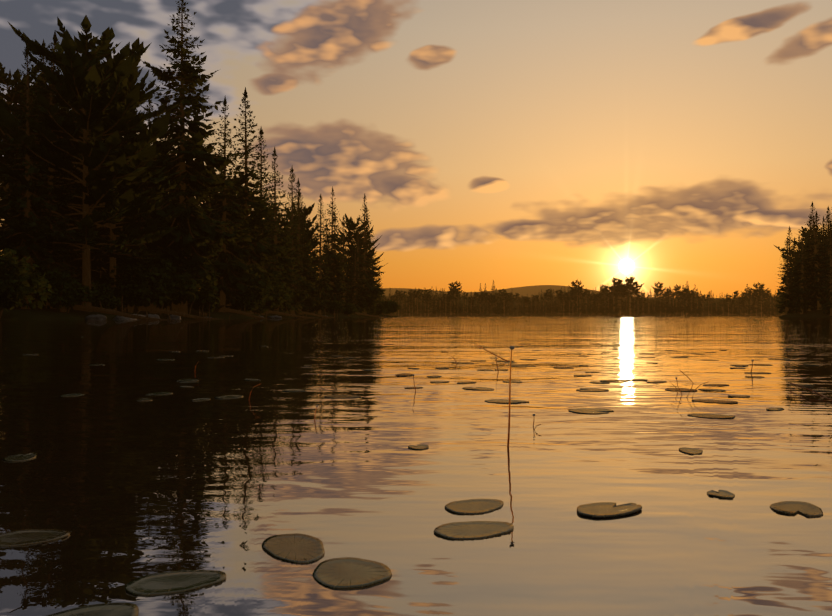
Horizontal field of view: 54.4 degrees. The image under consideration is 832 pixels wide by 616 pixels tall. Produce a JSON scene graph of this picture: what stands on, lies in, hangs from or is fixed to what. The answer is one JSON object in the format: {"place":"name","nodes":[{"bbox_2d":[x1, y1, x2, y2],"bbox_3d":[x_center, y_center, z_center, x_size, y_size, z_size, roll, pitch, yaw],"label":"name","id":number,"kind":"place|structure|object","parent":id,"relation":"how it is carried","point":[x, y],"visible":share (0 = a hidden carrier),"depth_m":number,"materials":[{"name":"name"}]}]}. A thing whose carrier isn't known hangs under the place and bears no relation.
{"place":"outdoors","nodes":[
{"label":"outdoors","id":0,"kind":"place"},
{"bbox_2d":[0,316,831,615],"bbox_3d":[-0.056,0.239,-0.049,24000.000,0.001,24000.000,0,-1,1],"label":"lake water","id":1,"kind":"structure","parent":0,"point":[118,481],"depth_m":1.32,"materials":[{"name":"brown liquid"}]},
{"bbox_2d":[73,295,170,319],"bbox_3d":[-16.558,0.037,47.181,8.812,1.804,0.704,0,-1,20],"label":"fallen log","id":2,"kind":"object","parent":1,"relation":"on","point":[95,309],"visible":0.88,"depth_m":47.74,"materials":[{"name":"wood"}]},
{"bbox_2d":[138,301,231,318],"bbox_3d":[-15.870,0.131,57.000,7.637,1.804,0.713,0,-1,7],"label":"fallen log","id":3,"kind":"object","parent":1,"relation":"on","point":[149,309],"visible":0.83,"depth_m":57.11,"materials":[{"name":"wood"}]},
{"bbox_2d":[224,307,271,318],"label":"fallen log","id":4,"kind":"object","parent":1,"relation":"on","point":[239,312],"visible":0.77,"depth_m":68.85,"materials":[{"name":"wood"}]},
{"bbox_2d":[265,306,313,317],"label":"fallen log","id":5,"kind":"object","parent":1,"relation":"in","point":[280,313],"visible":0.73,"depth_m":86.22,"materials":[{"name":"wood"}]},
{"bbox_2d":[299,311,337,317],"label":"fallen log","id":6,"kind":"object","parent":1,"relation":"on","point":[308,313],"visible":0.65,"depth_m":103.38,"materials":[{"name":"wood"}]},
{"bbox_2d":[0,344,831,615],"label":"lily pads","id":7,"kind":"object","parent":1,"relation":"on","point":[344,573],"visible":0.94,"depth_m":0.88,"materials":[{"name":"green plant"}]},
{"bbox_2d":[473,343,506,360],"bbox_3d":[0.384,0.242,4.200,0.211,0.134,0.007,0,-1,-15],"label":"plant stem","id":8,"kind":"object","parent":1,"relation":"in","point":[490,352],"visible":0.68,"depth_m":4.20,"materials":[{"name":"beige"}]},
{"bbox_2d":[507,346,514,447],"bbox_3d":[0.170,0.186,1.475,0.023,0.235,0.009,0,-1,-35],"label":"plant stem","id":9,"kind":"object","parent":1,"relation":"in","point":[511,347],"visible":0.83,"depth_m":1.47,"materials":[{"name":"beige plant"}]},
{"bbox_2d":[790,383,831,400],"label":"floating stem","id":10,"kind":"object","parent":1,"relation":"on","point":[811,390],"visible":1,"depth_m":2.44,"materials":[{"name":"beige"}]},
{"bbox_2d":[0,285,831,319],"bbox_3d":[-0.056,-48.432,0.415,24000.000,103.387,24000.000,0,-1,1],"label":"terrain","id":11,"kind":"structure","parent":0,"point":[17,313],"depth_m":126.79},
{"bbox_2d":[0,61,45,229],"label":"pine tree","id":12,"kind":"object","parent":11,"relation":"on","point":[8,97],"visible":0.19,"depth_m":64.26,"materials":[{"name":"green plant"}]},
{"bbox_2d":[0,247,52,318],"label":"shrub","id":13,"kind":"object","parent":11,"relation":"on","point":[12,283],"visible":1,"depth_m":40.78,"materials":[{"name":"green plant"}]},
{"bbox_2d":[0,40,74,309],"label":"spruce tree","id":14,"kind":"object","parent":11,"relation":"on","point":[22,248],"visible":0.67,"depth_m":46.96,"materials":[{"name":"green plant"}]},
{"bbox_2d":[0,38,78,274],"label":"fir tree","id":15,"kind":"object","parent":11,"relation":"on","point":[37,86],"visible":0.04,"depth_m":51.90,"materials":[{"name":"green plant"}]},
{"bbox_2d":[0,31,81,276],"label":"spruce tree","id":16,"kind":"object","parent":11,"relation":"on","point":[55,40],"visible":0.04,"depth_m":56.15,"materials":[{"name":"green plant"}]},
{"bbox_2d":[11,51,86,308],"bbox_3d":[-22.392,-7.660,49.237,5.246,16.292,4.911,0,-1,30],"label":"fir tree","id":17,"kind":"object","parent":11,"relation":"on","point":[50,216],"visible":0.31,"depth_m":49.16,"materials":[{"name":"green plant"}]},
{"bbox_2d":[40,268,98,312],"bbox_3d":[-20.652,-0.879,47.591,3.088,2.893,4.163,0,-1,16],"label":"shrub","id":18,"kind":"object","parent":11,"relation":"on","point":[67,293],"visible":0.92,"depth_m":46.79,"materials":[{"name":"green plant"}]},
{"bbox_2d":[16,61,159,256],"bbox_3d":[-26.045,-10.203,63.749,10.687,20.794,11.009,0,-1,-33],"label":"pine tree","id":19,"kind":"object","parent":11,"relation":"on","point":[68,109],"depth_m":62.10,"materials":[{"name":"green plant"}]},
{"bbox_2d":[0,15,183,311],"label":"pine tree","id":20,"kind":"object","parent":11,"relation":"on","point":[90,90],"visible":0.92,"depth_m":48.50,"materials":[{"name":"green plant"}]},
{"bbox_2d":[85,314,106,319],"bbox_3d":[-18.694,0.668,47.339,0.851,0.592,1.107,0,-1,36],"label":"rock","id":21,"kind":"object","parent":11,"relation":"on","point":[97,317],"visible":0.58,"depth_m":47.05,"materials":[{"name":"grey stone"}]},
{"bbox_2d":[78,281,120,309],"bbox_3d":[-20.198,-0.599,51.389,2.998,2.315,2.212,0,-1,-4],"label":"shrub","id":22,"kind":"object","parent":11,"relation":"on","point":[105,300],"visible":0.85,"depth_m":51.02,"materials":[{"name":"green plant"}]},
{"bbox_2d":[69,178,154,292],"bbox_3d":[-23.107,-8.643,58.434,8.459,17.956,8.598,0,-1,42],"label":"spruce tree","id":23,"kind":"object","parent":11,"relation":"on","point":[98,261],"visible":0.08,"depth_m":57.01,"materials":[{"name":"green plant"}]},
{"bbox_2d":[52,36,188,310],"bbox_3d":[-20.805,-8.581,55.670,10.592,18.418,10.692,0,-1,-7],"label":"pine tree","id":24,"kind":"object","parent":11,"relation":"on","point":[132,226],"visible":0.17,"depth_m":54.58,"materials":[{"name":"green plant"}]},
{"bbox_2d":[95,81,148,308],"bbox_3d":[-22.429,-9.083,62.528,5.896,19.288,5.519,0,-1,-26],"label":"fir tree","id":25,"kind":"object","parent":11,"relation":"on","point":[128,217],"depth_m":61.97,"materials":[{"name":"green plant"}]},
{"bbox_2d":[113,315,136,319],"bbox_3d":[-18.127,0.664,50.278,1.368,0.652,1.760,0,-1,-7],"label":"rock","id":26,"kind":"object","parent":11,"relation":"on","point":[117,317],"visible":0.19,"depth_m":49.64,"materials":[{"name":"grey stone"}]},
{"bbox_2d":[144,314,159,318],"bbox_3d":[-17.802,0.717,54.312,1.179,0.630,1.675,0,-1,20],"label":"rock","id":27,"kind":"object","parent":11,"relation":"on","point":[153,315],"visible":0.33,"depth_m":53.97,"materials":[{"name":"grey stone"}]},
{"bbox_2d":[145,99,163,217],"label":"fir tree","id":28,"kind":"object","parent":11,"relation":"on","point":[150,106],"visible":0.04,"depth_m":69.37,"materials":[{"name":"green plant"}]},
{"bbox_2d":[140,103,177,243],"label":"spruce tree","id":29,"kind":"object","parent":11,"relation":"on","point":[161,239],"visible":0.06,"depth_m":68.24,"materials":[{"name":"green plant"}]},
{"bbox_2d":[167,315,180,318],"bbox_3d":[-17.430,0.766,58.334,0.978,0.642,1.261,0,-1,-11],"label":"rock","id":30,"kind":"object","parent":11,"relation":"on","point":[174,317],"visible":0.4,"depth_m":57.87,"materials":[{"name":"grey stone"}]},
{"bbox_2d":[121,0,257,313],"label":"tall tree","id":31,"kind":"object","parent":11,"relation":"on","point":[186,238],"visible":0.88,"depth_m":61.50,"materials":[{"name":"green plant"}]},
{"bbox_2d":[188,289,220,316],"bbox_3d":[-16.733,-0.345,64.249,2.426,2.501,3.259,1,-1,-45],"label":"shrub","id":32,"kind":"object","parent":11,"relation":"on","point":[206,304],"visible":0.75,"depth_m":63.83,"materials":[{"name":"green plant"}]},
{"bbox_2d":[197,166,231,309],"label":"fir tree","id":33,"kind":"object","parent":11,"relation":"on","point":[205,255],"visible":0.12,"depth_m":70.79,"materials":[{"name":"green plant"}]},
{"bbox_2d":[200,96,260,312],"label":"spruce tree","id":34,"kind":"object","parent":11,"relation":"on","point":[232,262],"visible":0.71,"depth_m":69.67,"materials":[{"name":"green plant"}]},
{"bbox_2d":[199,167,279,308],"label":"pine tree","id":35,"kind":"object","parent":11,"relation":"on","point":[246,178],"visible":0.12,"depth_m":75.81,"materials":[{"name":"green plant"}]},
{"bbox_2d":[211,87,293,313],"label":"spruce tree","id":36,"kind":"object","parent":11,"relation":"on","point":[256,257],"visible":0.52,"depth_m":76.64,"materials":[{"name":"green plant"}]},
{"bbox_2d":[250,127,289,314],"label":"fir tree","id":37,"kind":"object","parent":11,"relation":"on","point":[270,268],"visible":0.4,"depth_m":84.33,"materials":[{"name":"green plant"}]},
{"bbox_2d":[267,315,281,317],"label":"rock","id":38,"kind":"object","parent":11,"relation":"on","point":[275,316],"visible":0.58,"depth_m":79.96,"materials":[{"name":"grey stone"}]},
{"bbox_2d":[264,269,293,314],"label":"shrub","id":39,"kind":"object","parent":11,"relation":"on","point":[278,302],"visible":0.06,"depth_m":84.01,"materials":[{"name":"green plant"}]},
{"bbox_2d":[263,215,299,286],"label":"pine tree","id":40,"kind":"object","parent":11,"relation":"on","point":[289,239],"visible":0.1,"depth_m":94.18,"materials":[{"name":"green plant"}]},
{"bbox_2d":[262,147,304,314],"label":"spruce tree","id":41,"kind":"object","parent":11,"relation":"on","point":[288,276],"visible":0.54,"depth_m":89.97,"materials":[{"name":"green plant"}]},
{"bbox_2d":[285,214,304,311],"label":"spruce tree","id":42,"kind":"object","parent":11,"relation":"on","point":[296,268],"visible":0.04,"depth_m":101.44,"materials":[{"name":"green plant"}]},
{"bbox_2d":[282,167,311,314],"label":"conifer tree","id":43,"kind":"object","parent":11,"relation":"on","point":[297,300],"visible":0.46,"depth_m":98.29,"materials":[{"name":"green plant"}]},
{"bbox_2d":[283,202,321,262],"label":"pine tree","id":44,"kind":"object","parent":11,"relation":"on","point":[308,210],"visible":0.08,"depth_m":122.44,"materials":[{"name":"green plant"}]},
{"bbox_2d":[293,191,319,311],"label":"fir tree","id":45,"kind":"object","parent":11,"relation":"on","point":[309,302],"visible":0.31,"depth_m":105.28,"materials":[{"name":"green plant"}]},
{"bbox_2d":[289,178,326,314],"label":"spruce tree","id":46,"kind":"object","parent":11,"relation":"on","point":[306,273],"visible":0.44,"depth_m":104.03,"materials":[{"name":"green plant"}]},
{"bbox_2d":[293,221,332,286],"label":"pine tree","id":47,"kind":"object","parent":11,"relation":"on","point":[311,236],"visible":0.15,"depth_m":110.95,"materials":[{"name":"green plant"}]},
{"bbox_2d":[311,194,334,314],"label":"fir tree","id":48,"kind":"object","parent":11,"relation":"on","point":[323,295],"visible":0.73,"depth_m":112.17,"materials":[{"name":"green plant"}]},
{"bbox_2d":[318,222,330,307],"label":"fir tree","id":49,"kind":"object","parent":11,"relation":"on","point":[327,249],"visible":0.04,"depth_m":124.90,"materials":[{"name":"green plant"}]},
{"bbox_2d":[318,186,349,304],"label":"spruce tree","id":50,"kind":"object","parent":11,"relation":"on","point":[340,287],"visible":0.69,"depth_m":119.92,"materials":[{"name":"green plant"}]},
{"bbox_2d":[325,215,347,311],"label":"fir tree","id":51,"kind":"object","parent":11,"relation":"on","point":[337,277],"visible":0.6,"depth_m":120.34,"materials":[{"name":"green plant"}]},
{"bbox_2d":[338,216,354,310],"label":"fir tree","id":52,"kind":"object","parent":11,"relation":"on","point":[346,279],"visible":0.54,"depth_m":130.03,"materials":[{"name":"green plant"}]},
{"bbox_2d":[344,245,364,314],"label":"spruce tree","id":53,"kind":"object","parent":11,"relation":"on","point":[355,297],"visible":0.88,"depth_m":131.00,"materials":[{"name":"green plant"}]},
{"bbox_2d":[348,229,362,284],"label":"spruce tree","id":54,"kind":"object","parent":11,"relation":"on","point":[353,239],"visible":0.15,"depth_m":142.19,"materials":[{"name":"green plant"}]},
{"bbox_2d":[347,218,368,314],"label":"fir tree","id":55,"kind":"object","parent":11,"relation":"on","point":[358,258],"visible":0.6,"depth_m":134.15,"materials":[{"name":"green plant"}]},
{"bbox_2d":[330,213,387,286],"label":"pine tree","id":56,"kind":"object","parent":11,"relation":"on","point":[350,223],"visible":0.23,"depth_m":142.55,"materials":[{"name":"green plant"}]},
{"bbox_2d":[344,194,384,312],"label":"spruce tree","id":57,"kind":"object","parent":11,"relation":"on","point":[371,293],"visible":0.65,"depth_m":137.77,"materials":[{"name":"green plant"}]},
{"bbox_2d":[361,206,376,313],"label":"fir tree","id":58,"kind":"object","parent":11,"relation":"on","point":[366,239],"visible":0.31,"depth_m":140.20,"materials":[{"name":"green plant"}]},
{"bbox_2d":[368,237,384,314],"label":"spruce tree","id":59,"kind":"object","parent":11,"relation":"on","point":[376,284],"visible":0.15,"depth_m":157.22,"materials":[{"name":"green plant"}]},
{"bbox_2d":[376,270,384,300],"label":"fir tree","id":60,"kind":"object","parent":11,"relation":"on","point":[380,298],"visible":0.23,"depth_m":167.94,"materials":[{"name":"green plant"}]},
{"bbox_2d":[375,302,386,315],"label":"shrub","id":61,"kind":"object","parent":11,"relation":"on","point":[380,311],"visible":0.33,"depth_m":159.14,"materials":[{"name":"green plant"}]},
{"bbox_2d":[377,300,393,313],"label":"shrub","id":62,"kind":"object","parent":11,"relation":"on","point":[386,305],"visible":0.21,"depth_m":166.43,"materials":[{"name":"green plant"}]},
{"bbox_2d":[383,300,400,315],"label":"shrub","id":63,"kind":"object","parent":11,"relation":"on","point":[395,305],"visible":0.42,"depth_m":170.40,"materials":[{"name":"green plant"}]},
{"bbox_2d":[378,277,784,315],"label":"shore forest","id":64,"kind":"object","parent":11,"relation":"on","point":[610,302],"visible":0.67,"depth_m":562.19,"materials":[{"name":"green plant"}]},
{"bbox_2d":[774,236,798,314],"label":"tree","id":65,"kind":"object","parent":11,"relation":"on","point":[781,308],"visible":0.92,"depth_m":134.01,"materials":[{"name":"green plant"}]},
{"bbox_2d":[778,225,798,309],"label":"tree","id":66,"kind":"object","parent":11,"relation":"on","point":[789,254],"visible":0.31,"depth_m":136.51,"materials":[{"name":"green plant"}]},
{"bbox_2d":[782,241,796,311],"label":"tree","id":67,"kind":"object","parent":11,"relation":"on","point":[794,243],"visible":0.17,"depth_m":141.38,"materials":[{"name":"green plant"}]},
{"bbox_2d":[794,236,801,312],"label":"tree","id":68,"kind":"object","parent":11,"relation":"on","point":[798,243],"visible":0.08,"depth_m":138.65,"materials":[{"name":"green plant"}]},
{"bbox_2d":[774,227,826,312],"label":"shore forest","id":69,"kind":"object","parent":11,"relation":"on","point":[796,242],"depth_m":178.43,"materials":[{"name":"green plant"}]},
{"bbox_2d":[786,231,816,313],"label":"tree","id":70,"kind":"object","parent":11,"relation":"on","point":[800,296],"visible":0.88,"depth_m":128.56,"materials":[{"name":"green plant"}]},
{"bbox_2d":[783,216,823,311],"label":"tree","id":71,"kind":"object","parent":11,"relation":"on","point":[811,309],"visible":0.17,"depth_m":136.38,"materials":[{"name":"green plant"}]},
{"bbox_2d":[791,201,829,309],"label":"tree","id":72,"kind":"object","parent":11,"relation":"on","point":[817,259],"visible":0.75,"depth_m":128.74,"materials":[{"name":"green plant"}]},
{"bbox_2d":[811,211,822,308],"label":"tree","id":73,"kind":"object","parent":11,"relation":"on","point":[816,232],"visible":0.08,"depth_m":145.88,"materials":[{"name":"green plant"}]},
{"bbox_2d":[813,215,825,306],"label":"tree","id":74,"kind":"object","parent":11,"relation":"on","point":[821,235],"visible":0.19,"depth_m":142.64,"materials":[{"name":"green plant"}]},
{"bbox_2d":[816,207,831,307],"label":"tree","id":75,"kind":"object","parent":11,"relation":"on","point":[826,234],"visible":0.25,"depth_m":130.84,"materials":[{"name":"green plant"}]},
{"bbox_2d":[817,221,831,315],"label":"tree","id":76,"kind":"object","parent":11,"relation":"on","point":[827,305],"visible":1,"depth_m":123.91,"materials":[{"name":"green plant"}]},
{"bbox_2d":[818,215,831,253],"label":"tree","id":77,"kind":"object","parent":11,"relation":"on","point":[826,238],"visible":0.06,"depth_m":137.27,"materials":[{"name":"green plant"}]},
{"bbox_2d":[0,0,831,297],"label":"sky","id":78,"kind":"structure","parent":0,"point":[507,143],"materials":[{"name":"orange"}]}
]}

